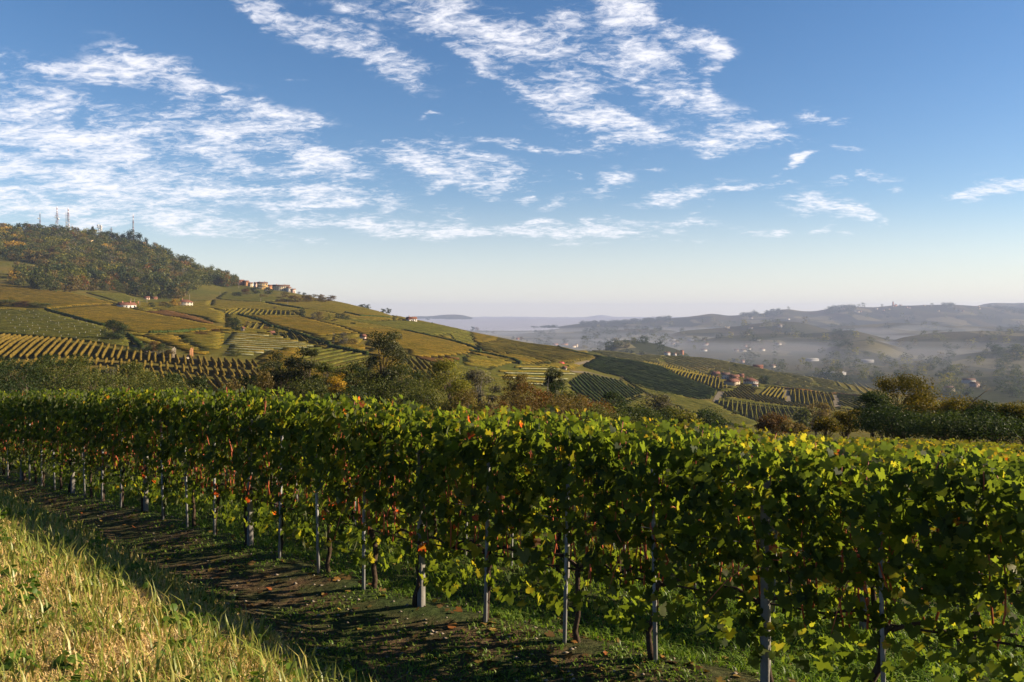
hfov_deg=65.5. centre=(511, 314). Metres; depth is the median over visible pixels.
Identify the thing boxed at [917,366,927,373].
valley tree
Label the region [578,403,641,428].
shrub
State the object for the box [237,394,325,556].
grapevine
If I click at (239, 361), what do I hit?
vine row
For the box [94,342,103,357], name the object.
vine row
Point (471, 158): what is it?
sky
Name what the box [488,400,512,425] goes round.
red bush
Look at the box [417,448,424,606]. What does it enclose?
trellis post
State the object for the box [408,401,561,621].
grapevine
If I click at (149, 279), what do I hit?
woodland tree
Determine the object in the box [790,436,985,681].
grapevine
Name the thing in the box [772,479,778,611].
vine stake
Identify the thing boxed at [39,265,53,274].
woodland tree
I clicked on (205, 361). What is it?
vine row
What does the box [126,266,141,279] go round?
woodland tree
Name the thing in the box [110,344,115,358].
vine row
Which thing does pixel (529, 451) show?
grapevine
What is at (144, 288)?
woodland tree
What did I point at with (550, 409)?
grapevine
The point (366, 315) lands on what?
hedgerow
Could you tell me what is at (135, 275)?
woodland tree
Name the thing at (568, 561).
trellis post
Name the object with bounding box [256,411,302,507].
grapevine
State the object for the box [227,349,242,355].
round bush
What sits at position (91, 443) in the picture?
grapevine
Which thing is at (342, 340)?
broadleaf tree
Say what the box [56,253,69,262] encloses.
woodland tree
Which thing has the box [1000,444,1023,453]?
grapevine
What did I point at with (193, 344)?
shrub
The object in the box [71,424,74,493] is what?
trellis post
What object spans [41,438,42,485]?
vine stake
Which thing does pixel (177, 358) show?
vine row
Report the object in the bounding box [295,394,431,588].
grapevine
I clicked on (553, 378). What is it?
poplar
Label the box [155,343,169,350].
broadleaf tree
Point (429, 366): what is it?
vine row
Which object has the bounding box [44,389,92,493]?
grapevine
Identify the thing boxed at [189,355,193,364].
vine row
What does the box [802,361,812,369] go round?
valley tree
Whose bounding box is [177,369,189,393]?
vine row
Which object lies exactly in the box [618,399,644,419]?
broadleaf tree
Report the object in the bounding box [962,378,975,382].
valley house
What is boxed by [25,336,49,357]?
vine row
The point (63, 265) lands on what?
woodland tree
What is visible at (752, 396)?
vine row
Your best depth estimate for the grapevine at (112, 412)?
13.51 m
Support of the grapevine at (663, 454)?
on the ground at (282, 592)
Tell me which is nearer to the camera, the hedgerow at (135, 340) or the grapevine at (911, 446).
the grapevine at (911, 446)
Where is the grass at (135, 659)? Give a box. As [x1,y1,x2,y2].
[0,484,418,681]
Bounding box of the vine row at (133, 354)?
[131,349,136,359]
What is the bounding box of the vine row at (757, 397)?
[751,392,764,401]
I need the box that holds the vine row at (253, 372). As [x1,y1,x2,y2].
[251,368,258,378]
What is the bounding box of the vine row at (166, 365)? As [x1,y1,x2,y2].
[165,361,168,369]
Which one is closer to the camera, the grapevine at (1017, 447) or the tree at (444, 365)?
the grapevine at (1017, 447)
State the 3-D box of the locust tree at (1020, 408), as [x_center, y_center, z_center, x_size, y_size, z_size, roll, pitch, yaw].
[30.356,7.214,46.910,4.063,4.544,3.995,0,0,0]
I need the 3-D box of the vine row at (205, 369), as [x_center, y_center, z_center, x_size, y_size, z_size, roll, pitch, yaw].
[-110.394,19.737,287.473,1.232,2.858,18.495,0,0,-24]
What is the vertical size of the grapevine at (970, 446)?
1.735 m
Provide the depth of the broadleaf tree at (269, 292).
1079.40 m
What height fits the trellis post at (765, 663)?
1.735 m
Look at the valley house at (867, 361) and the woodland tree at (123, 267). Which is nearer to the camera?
the woodland tree at (123, 267)
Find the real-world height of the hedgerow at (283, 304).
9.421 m
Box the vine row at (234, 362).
[232,358,237,366]
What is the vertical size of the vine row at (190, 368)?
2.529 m
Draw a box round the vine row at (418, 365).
[410,357,421,369]
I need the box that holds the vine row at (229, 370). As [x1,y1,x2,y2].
[226,366,234,377]
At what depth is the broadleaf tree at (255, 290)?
1090.54 m
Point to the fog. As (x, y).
(503, 323)
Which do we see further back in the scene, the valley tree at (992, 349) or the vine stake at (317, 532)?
the valley tree at (992, 349)
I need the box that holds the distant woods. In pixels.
[531,302,1023,397]
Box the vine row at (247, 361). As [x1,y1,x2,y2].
[245,359,253,367]
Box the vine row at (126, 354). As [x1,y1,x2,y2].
[124,346,128,359]
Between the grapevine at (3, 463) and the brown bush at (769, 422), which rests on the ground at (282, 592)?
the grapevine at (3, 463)
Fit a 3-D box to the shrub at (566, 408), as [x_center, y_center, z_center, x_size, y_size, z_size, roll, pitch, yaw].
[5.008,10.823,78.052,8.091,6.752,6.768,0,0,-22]
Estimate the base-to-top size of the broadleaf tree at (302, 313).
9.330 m
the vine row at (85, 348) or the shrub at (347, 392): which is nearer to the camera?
the shrub at (347, 392)
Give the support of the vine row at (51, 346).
on the hills
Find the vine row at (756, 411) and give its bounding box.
[755,403,757,419]
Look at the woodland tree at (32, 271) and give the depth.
822.84 m
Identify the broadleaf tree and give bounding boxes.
[0,353,38,389]
[0,361,70,391]
[11,360,100,395]
[13,354,80,389]
[53,353,108,395]
[108,360,153,392]
[123,347,137,353]
[138,343,153,352]
[140,370,169,390]
[148,340,160,351]
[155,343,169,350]
[228,317,241,330]
[250,287,259,293]
[253,361,291,397]
[264,288,273,293]
[299,307,305,316]
[307,361,337,401]
[315,312,322,319]
[320,365,357,401]
[338,332,348,343]
[341,360,366,397]
[344,369,376,399]
[347,339,356,343]
[373,359,425,404]
[500,373,528,409]
[537,382,585,415]
[557,393,588,420]
[598,391,627,418]
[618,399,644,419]
[659,405,686,428]
[791,408,810,432]
[804,401,833,435]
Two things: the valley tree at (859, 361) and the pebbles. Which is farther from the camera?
the valley tree at (859, 361)
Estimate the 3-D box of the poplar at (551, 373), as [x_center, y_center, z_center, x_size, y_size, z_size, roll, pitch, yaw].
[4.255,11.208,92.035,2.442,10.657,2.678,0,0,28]
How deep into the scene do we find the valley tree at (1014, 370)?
1656.59 m
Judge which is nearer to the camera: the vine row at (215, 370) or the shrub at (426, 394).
the shrub at (426, 394)
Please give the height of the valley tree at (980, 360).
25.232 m
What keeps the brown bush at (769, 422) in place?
on the hills
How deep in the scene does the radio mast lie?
1430.84 m
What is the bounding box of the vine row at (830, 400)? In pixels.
[824,392,835,410]
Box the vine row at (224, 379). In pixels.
[221,375,239,393]
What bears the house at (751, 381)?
on the hills
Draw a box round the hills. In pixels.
[0,251,1023,446]
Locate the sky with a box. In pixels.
[0,0,1023,316]
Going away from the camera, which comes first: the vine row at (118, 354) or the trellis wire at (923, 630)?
the trellis wire at (923, 630)
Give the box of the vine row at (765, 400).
[755,393,769,402]
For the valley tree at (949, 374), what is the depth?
1517.55 m
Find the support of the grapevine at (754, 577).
on the ground at (282, 592)
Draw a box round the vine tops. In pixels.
[432,419,1023,454]
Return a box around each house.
[116,301,138,307]
[178,298,192,304]
[236,280,243,284]
[257,281,267,288]
[272,284,289,290]
[359,334,366,338]
[406,316,416,320]
[711,371,719,376]
[720,371,729,378]
[729,374,739,378]
[743,378,757,383]
[802,358,818,360]
[856,359,873,362]
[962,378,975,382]
[969,382,979,386]
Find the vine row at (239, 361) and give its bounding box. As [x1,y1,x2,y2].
[237,358,244,368]
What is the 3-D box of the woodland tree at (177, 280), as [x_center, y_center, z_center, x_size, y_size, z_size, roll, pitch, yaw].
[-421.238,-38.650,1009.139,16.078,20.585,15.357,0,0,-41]
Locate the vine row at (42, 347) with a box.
[34,336,54,357]
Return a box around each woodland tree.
[6,270,21,282]
[13,264,30,284]
[17,274,26,284]
[26,269,42,288]
[27,269,47,277]
[33,271,54,289]
[33,273,48,288]
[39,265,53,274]
[41,269,57,288]
[42,258,56,270]
[42,262,61,271]
[45,276,60,291]
[54,273,66,282]
[54,276,78,291]
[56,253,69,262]
[57,267,76,284]
[58,264,73,271]
[63,272,80,286]
[65,273,80,285]
[66,263,81,274]
[67,276,83,290]
[71,267,86,284]
[74,276,89,289]
[81,264,94,273]
[83,269,94,283]
[85,279,100,290]
[91,271,103,284]
[97,276,109,290]
[100,274,115,290]
[109,267,127,278]
[110,264,127,280]
[110,271,121,285]
[111,280,122,290]
[122,277,137,290]
[123,283,131,293]
[125,271,139,284]
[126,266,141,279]
[126,281,143,295]
[137,282,149,296]
[141,272,156,288]
[147,286,157,296]
[148,281,160,297]
[152,275,168,293]
[159,276,171,294]
[167,281,185,294]
[172,288,183,298]
[174,277,185,283]
[176,281,189,295]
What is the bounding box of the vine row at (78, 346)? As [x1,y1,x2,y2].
[72,339,84,354]
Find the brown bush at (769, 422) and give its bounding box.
[753,411,796,435]
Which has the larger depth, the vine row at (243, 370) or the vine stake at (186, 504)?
the vine row at (243, 370)
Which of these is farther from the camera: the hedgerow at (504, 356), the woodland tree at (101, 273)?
the woodland tree at (101, 273)
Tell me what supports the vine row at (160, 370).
on the hills
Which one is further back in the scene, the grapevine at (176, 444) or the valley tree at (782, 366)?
the valley tree at (782, 366)
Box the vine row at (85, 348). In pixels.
[80,340,91,355]
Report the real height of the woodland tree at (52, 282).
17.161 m
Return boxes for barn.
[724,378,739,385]
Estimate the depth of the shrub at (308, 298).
955.38 m
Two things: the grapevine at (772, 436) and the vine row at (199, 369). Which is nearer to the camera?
the grapevine at (772, 436)
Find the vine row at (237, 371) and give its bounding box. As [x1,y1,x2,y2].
[235,367,242,376]
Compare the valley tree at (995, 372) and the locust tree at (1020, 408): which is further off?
the valley tree at (995, 372)
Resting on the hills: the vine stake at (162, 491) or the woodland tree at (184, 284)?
the woodland tree at (184, 284)
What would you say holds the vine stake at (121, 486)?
on the ground at (282, 592)
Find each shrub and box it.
[0,371,70,395]
[55,367,126,396]
[71,365,159,397]
[125,371,202,398]
[161,370,192,394]
[164,349,176,356]
[178,338,195,342]
[184,375,215,399]
[189,343,204,347]
[211,379,249,396]
[231,373,255,399]
[241,288,250,293]
[246,369,345,402]
[248,371,280,402]
[275,296,292,301]
[277,376,328,403]
[287,295,303,301]
[300,294,314,300]
[314,295,328,301]
[326,295,336,300]
[326,380,373,408]
[352,372,430,410]
[401,382,457,411]
[405,369,435,410]
[436,387,497,418]
[444,379,480,414]
[490,388,547,417]
[534,392,591,425]
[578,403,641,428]
[614,405,703,431]
[626,406,661,424]
[670,410,704,432]
[693,405,733,436]
[778,420,810,437]
[808,415,847,437]
[847,401,936,440]
[894,408,996,443]
[949,409,1023,444]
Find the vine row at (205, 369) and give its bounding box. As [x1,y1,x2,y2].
[203,364,208,374]
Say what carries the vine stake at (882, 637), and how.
on the ground at (282, 592)
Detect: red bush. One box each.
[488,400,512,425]
[509,380,554,418]
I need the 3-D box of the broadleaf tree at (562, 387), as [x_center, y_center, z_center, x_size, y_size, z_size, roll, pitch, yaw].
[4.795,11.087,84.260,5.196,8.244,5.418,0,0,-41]
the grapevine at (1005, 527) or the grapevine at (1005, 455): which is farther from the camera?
the grapevine at (1005, 455)
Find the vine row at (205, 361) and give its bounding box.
[203,356,208,365]
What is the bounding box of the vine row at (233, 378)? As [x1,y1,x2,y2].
[230,375,247,391]
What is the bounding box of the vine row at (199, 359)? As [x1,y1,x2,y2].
[196,355,201,365]
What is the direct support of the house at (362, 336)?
on the hills
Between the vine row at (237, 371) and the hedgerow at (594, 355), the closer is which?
the vine row at (237, 371)
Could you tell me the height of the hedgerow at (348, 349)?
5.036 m
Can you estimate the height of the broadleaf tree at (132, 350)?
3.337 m
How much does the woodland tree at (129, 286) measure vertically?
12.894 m
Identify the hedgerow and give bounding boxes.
[44,308,104,325]
[126,332,144,347]
[148,327,206,332]
[238,313,272,326]
[265,302,301,307]
[274,325,330,344]
[327,343,368,354]
[345,311,389,317]
[404,329,481,350]
[432,322,603,356]
[469,349,521,363]
[771,386,859,395]
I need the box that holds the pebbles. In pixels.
[33,489,788,681]
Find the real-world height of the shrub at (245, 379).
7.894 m
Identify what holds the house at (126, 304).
on the hills
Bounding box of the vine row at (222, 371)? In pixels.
[219,366,225,375]
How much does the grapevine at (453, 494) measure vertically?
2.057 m
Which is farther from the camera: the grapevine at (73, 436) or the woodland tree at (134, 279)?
the woodland tree at (134, 279)
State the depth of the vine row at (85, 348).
320.82 m
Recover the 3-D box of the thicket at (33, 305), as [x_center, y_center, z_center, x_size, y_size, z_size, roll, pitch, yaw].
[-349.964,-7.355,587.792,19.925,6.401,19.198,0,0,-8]
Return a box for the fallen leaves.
[0,476,932,681]
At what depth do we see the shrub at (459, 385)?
79.42 m
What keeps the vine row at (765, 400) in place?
on the hills
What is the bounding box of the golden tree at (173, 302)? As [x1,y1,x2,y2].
[169,298,181,305]
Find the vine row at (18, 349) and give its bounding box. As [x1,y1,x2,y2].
[8,335,38,358]
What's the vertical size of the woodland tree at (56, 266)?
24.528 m
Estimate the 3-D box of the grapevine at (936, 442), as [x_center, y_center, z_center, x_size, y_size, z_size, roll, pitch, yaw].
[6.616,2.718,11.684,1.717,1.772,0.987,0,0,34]
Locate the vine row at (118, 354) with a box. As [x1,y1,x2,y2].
[116,345,122,358]
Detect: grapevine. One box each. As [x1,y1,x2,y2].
[0,389,42,480]
[0,390,27,477]
[0,395,13,474]
[7,388,54,482]
[20,389,64,485]
[28,386,80,488]
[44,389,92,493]
[58,393,112,497]
[67,386,133,501]
[85,387,154,507]
[112,385,179,511]
[129,387,205,517]
[150,387,223,526]
[155,398,188,473]
[176,388,259,534]
[205,384,296,544]
[205,403,246,495]
[228,401,268,500]
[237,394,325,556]
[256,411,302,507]
[269,410,323,499]
[271,391,374,572]
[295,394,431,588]
[298,398,346,510]
[335,400,382,522]
[359,399,420,534]
[362,404,483,606]
[393,399,464,541]
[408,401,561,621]
[428,410,511,551]
[434,408,488,491]
[468,405,561,554]
[495,407,637,642]
[502,413,555,508]
[520,404,616,574]
[542,417,591,538]
[578,419,679,589]
[582,417,737,660]
[583,419,648,544]
[624,411,704,486]
[641,427,774,599]
[678,419,761,566]
[682,428,850,681]
[721,435,838,613]
[736,427,829,573]
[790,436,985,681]
[805,437,896,586]
[808,438,931,630]
[837,439,908,527]
[839,437,880,449]
[849,436,900,447]
[850,438,935,541]
[875,438,971,587]
[887,438,931,453]
[890,450,1023,637]
[911,439,955,454]
[926,440,1008,462]
[931,443,1023,681]
[942,449,1023,608]
[953,442,1011,455]
[981,447,1022,533]
[991,446,1021,457]
[991,448,1023,531]
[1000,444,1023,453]
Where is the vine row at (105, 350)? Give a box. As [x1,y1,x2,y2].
[101,343,109,357]
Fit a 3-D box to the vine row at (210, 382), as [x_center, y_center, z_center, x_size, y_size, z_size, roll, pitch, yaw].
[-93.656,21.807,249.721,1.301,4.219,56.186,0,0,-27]
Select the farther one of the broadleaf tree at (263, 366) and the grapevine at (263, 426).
the broadleaf tree at (263, 366)
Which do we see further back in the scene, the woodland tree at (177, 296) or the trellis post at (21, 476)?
the woodland tree at (177, 296)
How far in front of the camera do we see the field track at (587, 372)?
564.28 m
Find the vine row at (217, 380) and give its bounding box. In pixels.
[213,374,230,395]
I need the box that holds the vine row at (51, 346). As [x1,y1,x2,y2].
[42,337,60,356]
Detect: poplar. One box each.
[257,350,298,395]
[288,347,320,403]
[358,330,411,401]
[540,366,558,403]
[545,370,567,401]
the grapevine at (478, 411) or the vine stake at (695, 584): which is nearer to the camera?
the vine stake at (695, 584)
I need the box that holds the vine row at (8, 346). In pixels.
[0,335,27,354]
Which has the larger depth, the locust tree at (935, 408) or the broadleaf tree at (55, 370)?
the broadleaf tree at (55, 370)
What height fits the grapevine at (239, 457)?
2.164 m
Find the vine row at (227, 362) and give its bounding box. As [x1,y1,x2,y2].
[224,357,231,367]
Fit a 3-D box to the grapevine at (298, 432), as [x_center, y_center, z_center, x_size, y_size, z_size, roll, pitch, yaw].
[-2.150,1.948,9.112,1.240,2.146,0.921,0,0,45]
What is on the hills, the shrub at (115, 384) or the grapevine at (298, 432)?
the shrub at (115, 384)
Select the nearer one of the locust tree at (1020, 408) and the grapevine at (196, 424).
the grapevine at (196, 424)
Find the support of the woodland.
on the hills
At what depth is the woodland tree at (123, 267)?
989.91 m
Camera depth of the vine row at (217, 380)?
261.54 m
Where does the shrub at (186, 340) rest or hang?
on the hills
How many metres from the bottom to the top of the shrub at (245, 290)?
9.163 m
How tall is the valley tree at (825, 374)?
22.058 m
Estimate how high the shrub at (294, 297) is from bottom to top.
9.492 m
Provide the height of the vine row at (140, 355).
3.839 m
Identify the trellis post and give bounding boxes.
[20,455,22,480]
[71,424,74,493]
[143,420,147,511]
[247,419,252,545]
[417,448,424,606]
[563,531,569,577]
[760,475,770,681]
[859,467,866,633]
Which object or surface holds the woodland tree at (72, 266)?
on the hills
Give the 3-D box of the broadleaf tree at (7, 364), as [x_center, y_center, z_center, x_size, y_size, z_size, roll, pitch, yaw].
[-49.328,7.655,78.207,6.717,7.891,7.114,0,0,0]
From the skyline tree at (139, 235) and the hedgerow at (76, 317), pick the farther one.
the skyline tree at (139, 235)
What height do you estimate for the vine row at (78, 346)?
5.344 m
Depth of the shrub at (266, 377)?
85.36 m
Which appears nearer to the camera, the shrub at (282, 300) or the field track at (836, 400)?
the field track at (836, 400)
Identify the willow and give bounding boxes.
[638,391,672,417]
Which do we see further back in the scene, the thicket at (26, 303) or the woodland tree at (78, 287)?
the woodland tree at (78, 287)
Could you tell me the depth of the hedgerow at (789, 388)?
697.09 m
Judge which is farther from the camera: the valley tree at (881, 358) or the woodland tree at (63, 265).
the valley tree at (881, 358)
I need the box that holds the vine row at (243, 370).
[241,367,250,378]
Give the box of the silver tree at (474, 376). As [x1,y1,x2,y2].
[460,366,503,417]
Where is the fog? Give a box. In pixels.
[417,315,689,330]
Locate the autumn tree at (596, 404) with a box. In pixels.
[570,395,615,420]
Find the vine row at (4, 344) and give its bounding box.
[0,334,20,349]
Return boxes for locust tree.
[832,410,860,438]
[851,390,899,438]
[872,372,945,437]
[901,391,952,439]
[937,392,991,443]
[954,400,1023,440]
[989,400,1023,442]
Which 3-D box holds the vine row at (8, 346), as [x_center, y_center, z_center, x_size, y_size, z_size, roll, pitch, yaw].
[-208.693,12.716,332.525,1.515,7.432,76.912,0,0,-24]
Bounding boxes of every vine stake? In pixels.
[7,450,8,478]
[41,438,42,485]
[51,416,55,489]
[82,437,85,498]
[101,422,103,501]
[120,430,122,507]
[160,419,163,519]
[183,425,187,527]
[213,443,215,535]
[278,436,282,559]
[314,437,319,573]
[362,486,365,589]
[483,462,490,622]
[510,451,515,566]
[562,463,570,643]
[650,469,657,662]
[690,510,696,603]
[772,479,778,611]
[877,491,885,681]
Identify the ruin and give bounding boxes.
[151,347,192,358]
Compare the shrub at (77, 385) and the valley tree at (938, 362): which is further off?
the valley tree at (938, 362)
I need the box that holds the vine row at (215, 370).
[212,365,218,375]
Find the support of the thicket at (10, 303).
on the hills
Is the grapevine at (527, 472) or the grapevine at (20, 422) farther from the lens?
the grapevine at (20, 422)
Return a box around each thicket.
[0,299,24,306]
[13,301,36,306]
[24,301,51,308]
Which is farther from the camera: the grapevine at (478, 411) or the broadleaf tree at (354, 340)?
the broadleaf tree at (354, 340)
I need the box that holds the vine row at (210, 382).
[202,372,217,392]
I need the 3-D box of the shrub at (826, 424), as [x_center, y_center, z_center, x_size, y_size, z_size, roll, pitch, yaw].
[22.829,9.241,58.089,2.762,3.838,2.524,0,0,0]
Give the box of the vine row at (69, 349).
[63,339,78,355]
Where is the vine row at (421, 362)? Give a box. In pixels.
[416,357,426,369]
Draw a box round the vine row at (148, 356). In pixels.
[147,350,150,361]
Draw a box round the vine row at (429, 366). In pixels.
[423,360,431,368]
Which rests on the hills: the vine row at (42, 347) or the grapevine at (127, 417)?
the vine row at (42, 347)
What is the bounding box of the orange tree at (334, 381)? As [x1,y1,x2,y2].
[326,373,350,403]
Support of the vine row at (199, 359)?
on the hills
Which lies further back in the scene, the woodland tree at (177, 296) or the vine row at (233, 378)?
the woodland tree at (177, 296)
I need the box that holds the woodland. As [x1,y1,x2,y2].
[0,221,239,291]
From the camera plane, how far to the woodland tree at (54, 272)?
826.84 m
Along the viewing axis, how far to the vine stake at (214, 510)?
11.01 m
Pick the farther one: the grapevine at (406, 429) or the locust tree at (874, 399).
the locust tree at (874, 399)
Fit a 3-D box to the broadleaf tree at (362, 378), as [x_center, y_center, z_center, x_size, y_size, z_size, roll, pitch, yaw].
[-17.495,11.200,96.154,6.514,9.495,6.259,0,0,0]
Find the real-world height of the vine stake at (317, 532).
1.650 m
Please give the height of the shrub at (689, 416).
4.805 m
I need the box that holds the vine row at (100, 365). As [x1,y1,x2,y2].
[95,363,101,389]
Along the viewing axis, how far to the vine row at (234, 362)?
311.93 m
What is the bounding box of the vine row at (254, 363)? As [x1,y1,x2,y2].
[251,359,257,368]
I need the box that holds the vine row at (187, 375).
[184,370,204,393]
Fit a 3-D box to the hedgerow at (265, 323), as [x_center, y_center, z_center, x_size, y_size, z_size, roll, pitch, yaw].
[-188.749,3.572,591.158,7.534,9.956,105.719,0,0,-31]
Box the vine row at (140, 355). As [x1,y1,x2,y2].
[138,349,141,360]
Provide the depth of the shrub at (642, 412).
80.61 m
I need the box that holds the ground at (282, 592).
[0,449,1023,681]
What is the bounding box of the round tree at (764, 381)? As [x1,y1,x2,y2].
[758,375,770,383]
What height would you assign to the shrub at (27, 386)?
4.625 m
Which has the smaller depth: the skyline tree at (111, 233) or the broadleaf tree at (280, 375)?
the broadleaf tree at (280, 375)
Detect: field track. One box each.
[132,345,196,359]
[543,360,589,364]
[572,371,613,378]
[713,387,725,401]
[783,390,790,400]
[833,395,840,406]
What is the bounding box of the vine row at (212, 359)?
[210,356,216,366]
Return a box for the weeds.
[0,496,382,681]
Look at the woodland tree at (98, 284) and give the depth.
920.06 m
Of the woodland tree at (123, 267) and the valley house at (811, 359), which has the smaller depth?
the woodland tree at (123, 267)
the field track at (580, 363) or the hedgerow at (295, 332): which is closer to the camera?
the hedgerow at (295, 332)
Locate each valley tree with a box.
[744,328,753,337]
[776,361,784,370]
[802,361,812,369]
[820,367,830,376]
[851,359,862,367]
[857,369,867,379]
[868,371,881,381]
[878,353,885,361]
[888,360,898,369]
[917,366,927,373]
[935,358,947,366]
[941,372,958,382]
[943,366,954,375]
[962,387,973,395]
[976,356,985,364]
[977,381,986,388]
[990,369,1000,377]
[991,344,1003,353]
[1000,356,1009,363]
[1007,368,1017,377]
[1012,344,1022,352]
[1013,353,1022,360]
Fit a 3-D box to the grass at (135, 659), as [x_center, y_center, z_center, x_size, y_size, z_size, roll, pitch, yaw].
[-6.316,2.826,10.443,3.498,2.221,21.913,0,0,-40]
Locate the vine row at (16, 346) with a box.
[1,335,31,357]
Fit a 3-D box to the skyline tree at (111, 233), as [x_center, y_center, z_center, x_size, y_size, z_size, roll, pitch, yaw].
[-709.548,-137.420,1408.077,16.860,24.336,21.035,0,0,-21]
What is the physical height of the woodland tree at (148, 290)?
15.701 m
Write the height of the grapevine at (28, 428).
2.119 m
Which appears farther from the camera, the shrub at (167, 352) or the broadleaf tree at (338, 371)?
the shrub at (167, 352)
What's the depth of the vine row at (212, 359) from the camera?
309.03 m
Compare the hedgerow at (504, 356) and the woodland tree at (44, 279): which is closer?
the hedgerow at (504, 356)
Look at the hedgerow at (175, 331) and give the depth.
432.44 m
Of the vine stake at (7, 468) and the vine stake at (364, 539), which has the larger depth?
the vine stake at (7, 468)
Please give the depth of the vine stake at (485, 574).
7.37 m
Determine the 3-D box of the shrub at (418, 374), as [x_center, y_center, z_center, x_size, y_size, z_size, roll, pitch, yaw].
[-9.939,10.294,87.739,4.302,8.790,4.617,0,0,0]
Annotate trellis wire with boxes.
[1,449,1023,647]
[130,454,1020,592]
[132,446,1023,579]
[162,421,1022,508]
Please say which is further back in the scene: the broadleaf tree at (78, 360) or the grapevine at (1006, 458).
the broadleaf tree at (78, 360)
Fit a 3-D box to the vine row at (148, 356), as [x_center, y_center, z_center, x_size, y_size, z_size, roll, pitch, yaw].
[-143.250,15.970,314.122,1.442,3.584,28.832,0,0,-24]
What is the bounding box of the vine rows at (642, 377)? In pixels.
[0,283,884,427]
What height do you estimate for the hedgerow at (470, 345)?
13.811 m
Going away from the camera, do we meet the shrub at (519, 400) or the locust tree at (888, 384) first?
the locust tree at (888, 384)
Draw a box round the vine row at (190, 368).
[188,363,193,372]
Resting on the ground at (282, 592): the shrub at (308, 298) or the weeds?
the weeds
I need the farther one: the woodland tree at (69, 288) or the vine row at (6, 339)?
the woodland tree at (69, 288)
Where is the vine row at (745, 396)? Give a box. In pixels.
[737,390,750,399]
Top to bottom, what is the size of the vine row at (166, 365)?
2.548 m
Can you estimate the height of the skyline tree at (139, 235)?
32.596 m
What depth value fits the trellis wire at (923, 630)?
6.58 m
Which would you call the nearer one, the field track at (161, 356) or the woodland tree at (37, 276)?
the field track at (161, 356)
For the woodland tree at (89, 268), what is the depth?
944.95 m
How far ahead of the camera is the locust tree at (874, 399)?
51.56 m
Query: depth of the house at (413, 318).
830.58 m
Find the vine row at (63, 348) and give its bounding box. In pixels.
[57,338,71,356]
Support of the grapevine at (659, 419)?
on the ground at (282, 592)
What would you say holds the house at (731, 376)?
on the hills
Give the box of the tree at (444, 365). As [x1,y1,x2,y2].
[420,357,470,411]
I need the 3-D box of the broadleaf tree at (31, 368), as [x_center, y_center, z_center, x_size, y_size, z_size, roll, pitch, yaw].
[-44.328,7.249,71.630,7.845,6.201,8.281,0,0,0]
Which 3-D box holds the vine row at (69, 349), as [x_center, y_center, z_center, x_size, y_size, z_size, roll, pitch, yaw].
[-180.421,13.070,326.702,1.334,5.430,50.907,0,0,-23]
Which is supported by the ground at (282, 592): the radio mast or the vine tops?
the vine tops
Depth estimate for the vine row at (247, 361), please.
315.28 m
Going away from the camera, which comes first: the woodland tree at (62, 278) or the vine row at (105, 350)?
the vine row at (105, 350)
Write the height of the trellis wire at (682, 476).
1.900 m
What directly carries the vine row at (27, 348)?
on the hills
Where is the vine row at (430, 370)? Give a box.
[427,368,436,379]
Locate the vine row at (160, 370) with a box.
[159,367,169,388]
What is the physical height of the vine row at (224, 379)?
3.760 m
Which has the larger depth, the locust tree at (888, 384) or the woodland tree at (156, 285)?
the woodland tree at (156, 285)
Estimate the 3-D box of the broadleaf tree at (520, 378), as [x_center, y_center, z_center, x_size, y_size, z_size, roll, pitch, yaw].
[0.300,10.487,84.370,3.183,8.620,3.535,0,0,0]
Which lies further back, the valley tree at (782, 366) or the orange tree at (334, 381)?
the valley tree at (782, 366)
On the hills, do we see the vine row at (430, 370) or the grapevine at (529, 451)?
the vine row at (430, 370)
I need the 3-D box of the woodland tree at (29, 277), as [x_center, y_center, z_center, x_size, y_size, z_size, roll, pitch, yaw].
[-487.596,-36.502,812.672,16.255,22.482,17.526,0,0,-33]
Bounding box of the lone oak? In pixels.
[99,319,128,339]
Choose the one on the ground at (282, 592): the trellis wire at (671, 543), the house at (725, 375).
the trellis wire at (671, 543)
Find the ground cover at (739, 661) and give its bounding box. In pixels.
[0,471,1023,681]
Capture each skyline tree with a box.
[105,231,115,238]
[126,229,137,243]
[134,232,143,248]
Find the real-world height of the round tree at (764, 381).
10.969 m
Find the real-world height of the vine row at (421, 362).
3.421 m
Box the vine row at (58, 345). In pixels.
[48,337,67,356]
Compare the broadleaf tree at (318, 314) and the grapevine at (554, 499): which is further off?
the broadleaf tree at (318, 314)
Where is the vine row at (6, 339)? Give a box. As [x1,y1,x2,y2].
[0,334,16,343]
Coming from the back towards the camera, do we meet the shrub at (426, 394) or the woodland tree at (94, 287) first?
the woodland tree at (94, 287)
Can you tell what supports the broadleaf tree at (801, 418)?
on the hills
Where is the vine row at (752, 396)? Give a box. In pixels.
[746,391,760,401]
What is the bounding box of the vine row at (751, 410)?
[749,402,752,418]
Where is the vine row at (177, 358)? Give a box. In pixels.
[175,354,179,363]
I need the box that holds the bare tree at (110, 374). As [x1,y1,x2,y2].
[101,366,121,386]
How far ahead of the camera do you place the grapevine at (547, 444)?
6.86 m
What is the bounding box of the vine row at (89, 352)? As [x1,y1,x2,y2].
[87,341,96,356]
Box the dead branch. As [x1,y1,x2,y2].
[966,388,989,407]
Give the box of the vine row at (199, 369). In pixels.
[197,364,201,373]
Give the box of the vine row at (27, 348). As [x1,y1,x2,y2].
[18,336,43,357]

